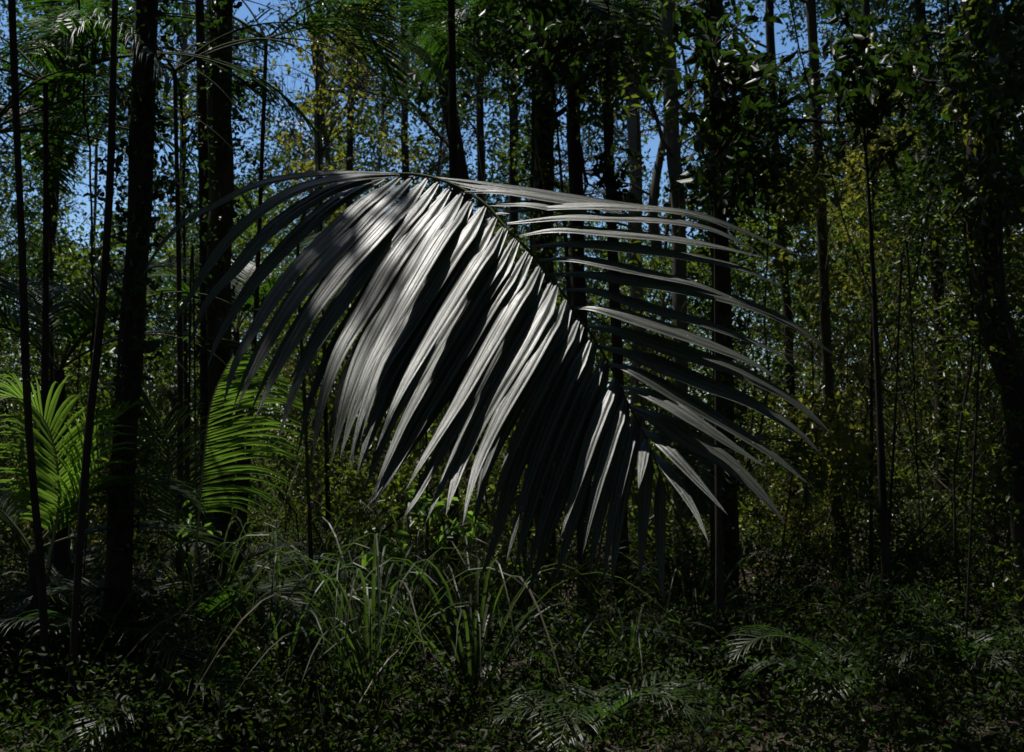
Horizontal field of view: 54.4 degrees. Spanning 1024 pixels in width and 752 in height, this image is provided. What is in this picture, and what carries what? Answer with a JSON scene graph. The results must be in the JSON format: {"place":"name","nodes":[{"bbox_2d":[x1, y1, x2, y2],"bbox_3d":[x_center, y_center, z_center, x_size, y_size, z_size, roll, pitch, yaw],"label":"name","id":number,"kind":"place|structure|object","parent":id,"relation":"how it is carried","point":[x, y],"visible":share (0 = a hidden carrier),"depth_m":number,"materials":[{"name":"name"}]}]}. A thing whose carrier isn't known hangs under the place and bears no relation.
{"place":"outdoors","nodes":[
{"label":"outdoors","id":0,"kind":"place"},
{"bbox_2d":[0,451,1023,751],"bbox_3d":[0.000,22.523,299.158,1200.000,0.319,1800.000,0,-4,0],"label":"ground","id":1,"kind":"structure","parent":0,"point":[520,729],"depth_m":6.07,"materials":[{"name":"black plant"}]},
{"bbox_2d":[8,0,50,749],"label":"forest tree","id":2,"kind":"object","parent":1,"relation":"on","point":[34,498],"visible":0.94,"depth_m":5.21,"materials":[{"name":"brown plant"}]},
{"bbox_2d":[0,0,107,552],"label":"forest tree","id":3,"kind":"object","parent":1,"relation":"on","point":[36,99],"visible":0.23,"depth_m":12.10,"materials":[{"name":"green plant"}]},
{"bbox_2d":[0,0,124,554],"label":"broadleaf sapling","id":4,"kind":"object","parent":1,"relation":"on","point":[35,273],"visible":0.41,"depth_m":8.59,"materials":[{"name":"green plant"}]},
{"bbox_2d":[0,11,157,487],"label":"forest tree","id":5,"kind":"object","parent":1,"relation":"on","point":[94,186],"visible":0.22,"depth_m":18.03,"materials":[{"name":"green plant"}]},
{"bbox_2d":[0,424,158,600],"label":"shrub","id":6,"kind":"object","parent":1,"relation":"on","point":[94,539],"visible":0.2,"depth_m":8.86,"materials":[{"name":"green plant"}]},
{"bbox_2d":[0,497,174,658],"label":"strap leaved plant","id":7,"kind":"object","parent":1,"relation":"on","point":[73,556],"visible":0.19,"depth_m":6.89,"materials":[{"name":"green plant"}]},
{"bbox_2d":[66,0,117,751],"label":"forest tree","id":8,"kind":"object","parent":1,"relation":"on","point":[90,411],"visible":0.94,"depth_m":5.00,"materials":[{"name":"brown plant"}]},
{"bbox_2d":[0,545,202,728],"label":"young palm","id":9,"kind":"object","parent":1,"relation":"on","point":[64,571],"visible":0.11,"depth_m":6.40,"materials":[{"name":"green plant"}]},
{"bbox_2d":[0,562,220,700],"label":"strap leaved plant","id":10,"kind":"object","parent":1,"relation":"on","point":[67,598],"visible":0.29,"depth_m":5.82,"materials":[{"name":"green plant"}]},
{"bbox_2d":[0,582,231,715],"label":"young palm","id":11,"kind":"object","parent":1,"relation":"on","point":[58,617],"visible":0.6,"depth_m":5.59,"materials":[{"name":"green plant"}]},
{"bbox_2d":[0,368,236,719],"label":"young palm","id":12,"kind":"object","parent":1,"relation":"on","point":[71,450],"visible":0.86,"depth_m":5.58,"materials":[{"name":"green plant"}]},
{"bbox_2d":[99,0,158,709],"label":"forest tree","id":13,"kind":"object","parent":1,"relation":"on","point":[122,538],"visible":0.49,"depth_m":5.98,"materials":[{"name":"brown plant"}]},
{"bbox_2d":[59,0,209,720],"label":"climbing plant","id":14,"kind":"object","parent":13,"relation":"attached to","point":[142,345],"visible":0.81,"depth_m":5.88,"materials":[{"name":"green plant"}]},
{"bbox_2d":[0,256,263,664],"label":"palm","id":15,"kind":"object","parent":1,"relation":"on","point":[60,558],"visible":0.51,"depth_m":6.87,"materials":[{"name":"green plant"}]},
{"bbox_2d":[0,39,282,216],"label":"palm","id":16,"kind":"object","parent":1,"relation":"on","point":[59,123],"visible":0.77,"depth_m":6.82,"materials":[{"name":"green plant"}]},
{"bbox_2d":[38,650,286,751],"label":"palm seedling","id":17,"kind":"object","parent":1,"relation":"on","point":[223,680],"visible":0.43,"depth_m":5.00,"materials":[{"name":"green plant"}]},
{"bbox_2d":[79,2,249,522],"bbox_3d":[-4.726,-4.322,14.751,3.394,14.031,4.746,-1,-4,8],"label":"forest tree","id":18,"kind":"object","parent":1,"relation":"on","point":[185,99],"visible":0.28,"depth_m":14.11,"materials":[{"name":"green plant"}]},
{"bbox_2d":[0,0,329,544],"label":"palm","id":19,"kind":"object","parent":1,"relation":"on","point":[95,53],"visible":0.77,"depth_m":6.49,"materials":[{"name":"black plant"}]},
{"bbox_2d":[78,0,94,596],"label":"vine","id":20,"kind":"object","parent":19,"relation":"hanging from","point":[90,187],"visible":0.57,"depth_m":6.48,"materials":[{"name":"brown plant"}]},
{"bbox_2d":[38,327,291,587],"bbox_3d":[-3.682,0.828,10.393,2.445,3.105,2.915,2,-5,-30],"label":"shrub","id":21,"kind":"object","parent":1,"relation":"on","point":[138,502],"visible":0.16,"depth_m":10.11,"materials":[{"name":"green plant"}]},
{"bbox_2d":[12,540,336,685],"bbox_3d":[-2.253,1.631,6.944,2.030,1.017,1.597,3,-5,-39],"label":"young palm","id":22,"kind":"object","parent":1,"relation":"on","point":[212,580],"visible":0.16,"depth_m":7.20,"materials":[{"name":"green plant"}]},
{"bbox_2d":[141,246,221,669],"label":"leafy plant","id":23,"kind":"object","parent":1,"relation":"on","point":[187,546],"visible":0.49,"depth_m":6.57,"materials":[{"name":"green plant"}]},
{"bbox_2d":[0,354,382,711],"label":"young palm","id":24,"kind":"object","parent":1,"relation":"on","point":[219,499],"visible":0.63,"depth_m":5.92,"materials":[{"name":"green plant"}]},
{"bbox_2d":[0,4,407,667],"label":"palm","id":25,"kind":"object","parent":1,"relation":"on","point":[344,38],"visible":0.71,"depth_m":7.17,"materials":[{"name":"black plant"}]},
{"bbox_2d":[4,0,415,616],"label":"palm","id":26,"kind":"object","parent":1,"relation":"on","point":[202,98],"visible":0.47,"depth_m":7.78,"materials":[{"name":"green plant"}]},
{"bbox_2d":[156,1,277,593],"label":"broadleaf sapling","id":27,"kind":"object","parent":1,"relation":"on","point":[182,34],"visible":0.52,"depth_m":9.10,"materials":[{"name":"green plant"}]},
{"bbox_2d":[155,0,279,513],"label":"forest tree","id":28,"kind":"object","parent":1,"relation":"on","point":[207,37],"visible":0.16,"depth_m":22.06,"materials":[{"name":"green plant"}]},
{"bbox_2d":[80,496,356,678],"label":"strap leaved plant","id":29,"kind":"object","parent":1,"relation":"on","point":[188,571],"visible":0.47,"depth_m":6.29,"materials":[{"name":"green plant"}]},
{"bbox_2d":[204,0,235,660],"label":"forest tree","id":30,"kind":"object","parent":1,"relation":"on","point":[227,174],"visible":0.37,"depth_m":7.53,"materials":[{"name":"brown plant"}]},
{"bbox_2d":[182,0,263,660],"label":"climbing plant","id":31,"kind":"object","parent":30,"relation":"attached to","point":[231,536],"visible":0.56,"depth_m":7.43,"materials":[{"name":"green plant"}]},
{"bbox_2d":[107,231,345,626],"bbox_3d":[-2.473,0.468,9.205,2.556,3.688,2.058,0,-4,0],"label":"palm","id":32,"kind":"object","parent":1,"relation":"on","point":[270,282],"visible":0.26,"depth_m":9.02,"materials":[{"name":"green plant"}]},
{"bbox_2d":[141,628,349,736],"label":"palm seedling","id":33,"kind":"object","parent":1,"relation":"on","point":[185,698],"visible":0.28,"depth_m":5.34,"materials":[{"name":"green plant"}]},
{"bbox_2d":[135,597,363,725],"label":"young palm","id":34,"kind":"object","parent":1,"relation":"on","point":[285,630],"visible":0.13,"depth_m":6.39,"materials":[{"name":"green plant"}]},
{"bbox_2d":[18,0,491,640],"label":"palm","id":35,"kind":"object","parent":1,"relation":"on","point":[416,48],"visible":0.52,"depth_m":8.33,"materials":[{"name":"green plant"}]},
{"bbox_2d":[69,531,468,737],"bbox_3d":[-1.173,1.440,5.547,1.919,1.113,2.036,-1,-4,15],"label":"strap leaved plant","id":36,"kind":"object","parent":1,"relation":"on","point":[304,636],"visible":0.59,"depth_m":5.41,"materials":[{"name":"green plant"}]},
{"bbox_2d":[208,0,414,541],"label":"forest tree","id":37,"kind":"object","parent":1,"relation":"on","point":[333,216],"visible":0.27,"depth_m":17.36,"materials":[{"name":"green plant"}]},
{"bbox_2d":[253,2,397,590],"bbox_3d":[-1.950,-0.955,10.193,1.163,6.503,1.297,3,-5,-39],"label":"broadleaf sapling","id":38,"kind":"object","parent":1,"relation":"on","point":[316,48],"visible":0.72,"depth_m":10.12,"materials":[{"name":"green plant"}]},
{"bbox_2d":[270,0,420,560],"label":"forest tree","id":39,"kind":"object","parent":1,"relation":"on","point":[313,373],"visible":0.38,"depth_m":12.88,"materials":[{"name":"green plant"}]},
{"bbox_2d":[141,524,558,730],"bbox_3d":[-0.911,1.473,5.867,2.396,1.088,2.434,0,-4,0],"label":"strap leaved plant","id":40,"kind":"object","parent":1,"relation":"on","point":[339,717],"visible":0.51,"depth_m":5.80,"materials":[{"name":"green plant"}]},
{"bbox_2d":[191,64,528,551],"bbox_3d":[-2.191,-0.705,13.716,4.494,6.487,5.140,4,-6,-44],"label":"shrub","id":41,"kind":"object","parent":1,"relation":"on","point":[315,480],"visible":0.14,"depth_m":12.85,"materials":[{"name":"green plant"}]},
{"bbox_2d":[236,0,500,549],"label":"forest tree","id":42,"kind":"object","parent":1,"relation":"on","point":[349,154],"visible":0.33,"depth_m":16.03,"materials":[{"name":"green plant"}]},
{"bbox_2d":[131,516,612,746],"bbox_3d":[-0.831,1.393,5.341,2.246,1.177,2.545,3,-5,-32],"label":"strap leaved plant","id":43,"kind":"object","parent":1,"relation":"on","point":[371,635],"visible":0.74,"depth_m":5.25,"materials":[{"name":"green plant"}]},
{"bbox_2d":[301,0,442,230],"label":"forest tree","id":44,"kind":"object","parent":1,"relation":"on","point":[378,165],"visible":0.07,"depth_m":23.47,"materials":[{"name":"green plant"}]},
{"bbox_2d":[284,567,460,693],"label":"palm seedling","id":45,"kind":"object","parent":1,"relation":"on","point":[386,598],"visible":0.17,"depth_m":6.76,"materials":[{"name":"green plant"}]},
{"bbox_2d":[266,492,549,686],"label":"strap leaved plant","id":46,"kind":"object","parent":1,"relation":"on","point":[431,575],"visible":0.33,"depth_m":6.50,"materials":[{"name":"green plant"}]},
{"bbox_2d":[336,1,490,532],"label":"forest tree","id":47,"kind":"object","parent":1,"relation":"on","point":[404,154],"visible":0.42,"depth_m":18.34,"materials":[{"name":"green plant"}]},
{"bbox_2d":[361,432,487,729],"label":"leafy plant","id":48,"kind":"object","parent":1,"relation":"on","point":[422,506],"visible":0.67,"depth_m":6.01,"materials":[{"name":"green plant"}]},
{"bbox_2d":[332,406,523,637],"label":"shrub","id":49,"kind":"object","parent":1,"relation":"on","point":[436,526],"visible":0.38,"depth_m":8.10,"materials":[{"name":"green plant"}]},
{"bbox_2d":[319,0,560,597],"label":"forest tree","id":50,"kind":"object","parent":1,"relation":"on","point":[442,104],"visible":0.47,"depth_m":11.16,"materials":[{"name":"green plant"}]},
{"bbox_2d":[388,0,527,250],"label":"forest tree","id":51,"kind":"object","parent":1,"relation":"on","point":[441,188],"visible":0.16,"depth_m":22.85,"materials":[{"name":"green plant"}]},
{"bbox_2d":[215,535,728,748],"bbox_3d":[-0.236,1.464,5.416,2.474,1.043,2.529,-4,-5,43],"label":"strap leaved plant","id":52,"kind":"object","parent":1,"relation":"on","point":[476,664],"visible":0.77,"depth_m":5.37,"materials":[{"name":"green plant"}]},
{"bbox_2d":[398,0,558,656],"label":"palm","id":53,"kind":"object","parent":1,"relation":"on","point":[452,104],"visible":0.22,"depth_m":8.16,"materials":[{"name":"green plant"}]},
{"bbox_2d":[386,591,575,715],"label":"palm seedling","id":54,"kind":"object","parent":1,"relation":"on","point":[487,653],"visible":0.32,"depth_m":6.20,"materials":[{"name":"green plant"}]},
{"bbox_2d":[140,170,835,728],"bbox_3d":[-0.640,0.600,3.963,1.817,2.750,3.793,3,-5,-40],"label":"palm","id":55,"kind":"object","parent":1,"relation":"on","point":[446,302],"visible":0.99,"depth_m":2.95,"materials":[{"name":"grey plant"}]},
{"bbox_2d":[422,0,586,551],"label":"forest tree","id":56,"kind":"object","parent":1,"relation":"on","point":[480,125],"visible":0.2,"depth_m":14.19,"materials":[{"name":"green plant"}]},
{"bbox_2d":[0,0,1023,659],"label":"undergrowth","id":57,"kind":"object","parent":1,"relation":"on","point":[752,226],"depth_m":11.56,"materials":[{"name":"green plant"}]},
{"bbox_2d":[0,506,1023,751],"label":"ground cover","id":58,"kind":"object","parent":1,"relation":"on","point":[346,740],"visible":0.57,"depth_m":5.28,"materials":[{"name":"green plant"}]},
{"bbox_2d":[0,0,1023,513],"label":"wood","id":59,"kind":"object","parent":1,"relation":"on","point":[32,200],"visible":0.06,"depth_m":28.75,"materials":[{"name":"plant"}]},
{"bbox_2d":[420,0,649,618],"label":"forest tree","id":60,"kind":"object","parent":1,"relation":"on","point":[497,27],"visible":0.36,"depth_m":8.85,"materials":[{"name":"green plant"}]},
{"bbox_2d":[509,0,583,626],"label":"climbing plant","id":61,"kind":"object","parent":60,"relation":"attached to","point":[552,160],"visible":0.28,"depth_m":8.92,"materials":[{"name":"green plant"}]},
{"bbox_2d":[395,0,676,601],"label":"palm","id":62,"kind":"object","parent":1,"relation":"on","point":[469,9],"visible":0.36,"depth_m":9.48,"materials":[{"name":"green plant"}]},
{"bbox_2d":[425,516,678,671],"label":"strap leaved plant","id":63,"kind":"object","parent":1,"relation":"on","point":[525,556],"visible":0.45,"depth_m":7.07,"materials":[{"name":"green plant"}]},
{"bbox_2d":[465,77,653,531],"bbox_3d":[0.187,-4.819,17.047,5.091,15.095,4.264,0,-4,0],"label":"forest tree","id":64,"kind":"object","parent":1,"relation":"on","point":[517,174],"visible":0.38,"depth_m":17.22,"materials":[{"name":"green plant"}]},
{"bbox_2d":[466,0,653,667],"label":"broadleaf sapling","id":65,"kind":"object","parent":1,"relation":"on","point":[545,44],"visible":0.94,"depth_m":7.49,"materials":[{"name":"black plant"}]},
{"bbox_2d":[448,605,708,691],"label":"young palm","id":66,"kind":"object","parent":1,"relation":"on","point":[659,632],"visible":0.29,"depth_m":6.42,"materials":[{"name":"green plant"}]},
{"bbox_2d":[467,671,725,751],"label":"palm seedling","id":67,"kind":"object","parent":1,"relation":"on","point":[606,708],"visible":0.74,"depth_m":4.83,"materials":[{"name":"green plant"}]},
{"bbox_2d":[512,1,687,611],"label":"forest tree","id":68,"kind":"object","parent":1,"relation":"on","point":[577,171],"visible":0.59,"depth_m":9.82,"materials":[{"name":"green plant"}]},
{"bbox_2d":[583,131,642,650],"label":"broadleaf sapling","id":69,"kind":"object","parent":1,"relation":"on","point":[606,164],"visible":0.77,"depth_m":8.06,"materials":[{"name":"green plant"}]},
{"bbox_2d":[599,2,631,637],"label":"forest tree","id":70,"kind":"object","parent":1,"relation":"on","point":[608,136],"visible":0.25,"depth_m":9.05,"materials":[{"name":"brown plant"}]},
{"bbox_2d":[484,0,767,599],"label":"forest tree","id":71,"kind":"object","parent":1,"relation":"on","point":[669,144],"visible":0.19,"depth_m":11.09,"materials":[{"name":"grey plant"}]},
{"bbox_2d":[517,599,762,707],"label":"strap leaved plant","id":72,"kind":"object","parent":1,"relation":"on","point":[632,638],"visible":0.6,"depth_m":6.11,"materials":[{"name":"green plant"}]},
{"bbox_2d":[555,0,805,582],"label":"forest tree","id":73,"kind":"object","parent":1,"relation":"on","point":[634,130],"visible":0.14,"depth_m":12.07,"materials":[{"name":"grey plant"}]},
{"bbox_2d":[545,538,833,678],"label":"strap leaved plant","id":74,"kind":"object","parent":1,"relation":"on","point":[696,597],"visible":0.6,"depth_m":6.85,"materials":[{"name":"green plant"}]},
{"bbox_2d":[620,585,779,674],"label":"palm seedling","id":75,"kind":"object","parent":1,"relation":"on","point":[737,612],"visible":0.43,"depth_m":6.90,"materials":[{"name":"green plant"}]},
{"bbox_2d":[620,0,783,487],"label":"forest tree","id":76,"kind":"object","parent":1,"relation":"on","point":[666,228],"visible":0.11,"depth_m":16.48,"materials":[{"name":"green plant"}]},
{"bbox_2d":[591,416,835,654],"bbox_3d":[1.656,1.275,7.886,1.602,1.994,1.818,-3,-5,36],"label":"palm","id":77,"kind":"object","parent":1,"relation":"on","point":[708,480],"visible":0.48,"depth_m":7.70,"materials":[{"name":"green plant"}]},
{"bbox_2d":[582,0,845,571],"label":"forest tree","id":78,"kind":"object","parent":1,"relation":"on","point":[770,45],"visible":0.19,"depth_m":13.03,"materials":[{"name":"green plant"}]},
{"bbox_2d":[637,0,841,711],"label":"broadleaf sapling","id":79,"kind":"object","parent":1,"relation":"on","point":[743,74],"visible":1,"depth_m":6.18,"materials":[{"name":"black plant"}]},
{"bbox_2d":[639,579,882,706],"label":"young palm","id":80,"kind":"object","parent":1,"relation":"on","point":[763,648],"visible":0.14,"depth_m":7.04,"materials":[{"name":"green plant"}]},
{"bbox_2d":[625,0,907,606],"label":"forest tree","id":81,"kind":"object","parent":1,"relation":"on","point":[831,443],"visible":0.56,"depth_m":9.51,"materials":[{"name":"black plant"}]},
{"bbox_2d":[698,447,867,586],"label":"shrub","id":82,"kind":"object","parent":1,"relation":"on","point":[782,510],"visible":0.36,"depth_m":10.70,"materials":[{"name":"green plant"}]},
{"bbox_2d":[656,0,943,640],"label":"forest tree","id":83,"kind":"object","parent":1,"relation":"on","point":[745,171],"visible":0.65,"depth_m":8.66,"materials":[{"name":"black plant"}]},
{"bbox_2d":[662,0,780,635],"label":"climbing plant","id":84,"kind":"object","parent":83,"relation":"attached to","point":[726,410],"visible":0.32,"depth_m":8.84,"materials":[{"name":"green plant"}]},
{"bbox_2d":[718,625,955,733],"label":"palm seedling","id":85,"kind":"object","parent":1,"relation":"on","point":[909,636],"visible":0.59,"depth_m":5.50,"materials":[{"name":"green plant"}]},
{"bbox_2d":[763,241,935,640],"bbox_3d":[2.681,0.565,8.302,1.291,3.457,1.886,-3,-5,38],"label":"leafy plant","id":86,"kind":"object","parent":1,"relation":"on","point":[850,482],"visible":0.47,"depth_m":8.36,"materials":[{"name":"green plant"}]},
{"bbox_2d":[816,135,892,633],"bbox_3d":[3.114,-0.039,8.886,0.554,4.658,1.860,-2,-4,23],"label":"broadleaf sapling","id":87,"kind":"object","parent":1,"relation":"on","point":[873,150],"visible":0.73,"depth_m":8.96,"materials":[{"name":"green plant"}]},
{"bbox_2d":[768,0,946,371],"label":"forest tree","id":88,"kind":"object","parent":1,"relation":"on","point":[896,4],"visible":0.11,"depth_m":16.93,"materials":[{"name":"green plant"}]},
{"bbox_2d":[707,158,1017,570],"bbox_3d":[4.827,-0.158,12.960,4.106,5.983,4.747,-4,-5,41],"label":"shrub","id":89,"kind":"object","parent":1,"relation":"on","point":[857,287],"visible":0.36,"depth_m":12.90,"materials":[{"name":"green plant"}]},
{"bbox_2d":[702,110,1023,593],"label":"shrub","id":90,"kind":"object","parent":1,"relation":"on","point":[889,297],"visible":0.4,"depth_m":10.89,"materials":[{"name":"green plant"}]},
{"bbox_2d":[782,0,950,688],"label":"broadleaf sapling","id":91,"kind":"object","parent":1,"relation":"on","point":[864,92],"visible":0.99,"depth_m":7.01,"materials":[{"name":"black plant"}]},
{"bbox_2d":[787,0,947,545],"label":"forest tree","id":92,"kind":"object","parent":1,"relation":"on","point":[849,151],"visible":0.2,"depth_m":14.82,"materials":[{"name":"green plant"}]},
{"bbox_2d":[760,557,993,666],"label":"strap leaved plant","id":93,"kind":"object","parent":1,"relation":"on","point":[848,620],"visible":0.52,"depth_m":6.72,"materials":[{"name":"green plant"}]},
{"bbox_2d":[789,0,1015,584],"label":"forest tree","id":94,"kind":"object","parent":1,"relation":"on","point":[925,172],"visible":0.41,"depth_m":11.87,"materials":[{"name":"green plant"}]},
{"bbox_2d":[823,457,998,597],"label":"shrub","id":95,"kind":"object","parent":1,"relation":"on","point":[935,495],"visible":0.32,"depth_m":10.26,"materials":[{"name":"green plant"}]},
{"bbox_2d":[815,604,1016,693],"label":"young palm","id":96,"kind":"object","parent":1,"relation":"on","point":[898,628],"visible":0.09,"depth_m":7.22,"materials":[{"name":"green plant"}]},
{"bbox_2d":[827,313,1011,617],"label":"shrub","id":97,"kind":"object","parent":1,"relation":"on","point":[994,497],"visible":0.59,"depth_m":8.90,"materials":[{"name":"green plant"}]},
{"bbox_2d":[849,588,1023,715],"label":"palm seedling","id":98,"kind":"object","parent":1,"relation":"on","point":[978,653],"visible":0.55,"depth_m":5.98,"materials":[{"name":"green plant"}]},
{"bbox_2d":[902,0,1023,707],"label":"forest tree","id":99,"kind":"object","parent":1,"relation":"on","point":[987,90],"visible":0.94,"depth_m":5.77,"materials":[{"name":"black plant"}]},
{"bbox_2d":[892,0,1023,714],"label":"climbing plant","id":100,"kind":"object","parent":99,"relation":"attached to","point":[988,303],"visible":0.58,"depth_m":6.32,"materials":[{"name":"green plant"}]},
{"bbox_2d":[946,0,974,698],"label":"vine","id":101,"kind":"object","parent":99,"relation":"hanging from","point":[970,368],"visible":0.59,"depth_m":6.73,"materials":[{"name":"black plant"}]},
{"bbox_2d":[951,52,1007,711],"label":"sapling","id":102,"kind":"object","parent":1,"relation":"on","point":[958,115],"visible":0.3,"depth_m":6.16,"materials":[{"name":"black plant"}]},
{"bbox_2d":[0,0,1023,445],"label":"sky","id":103,"kind":"structure","parent":0,"point":[243,11],"materials":[{"name":"blue"}]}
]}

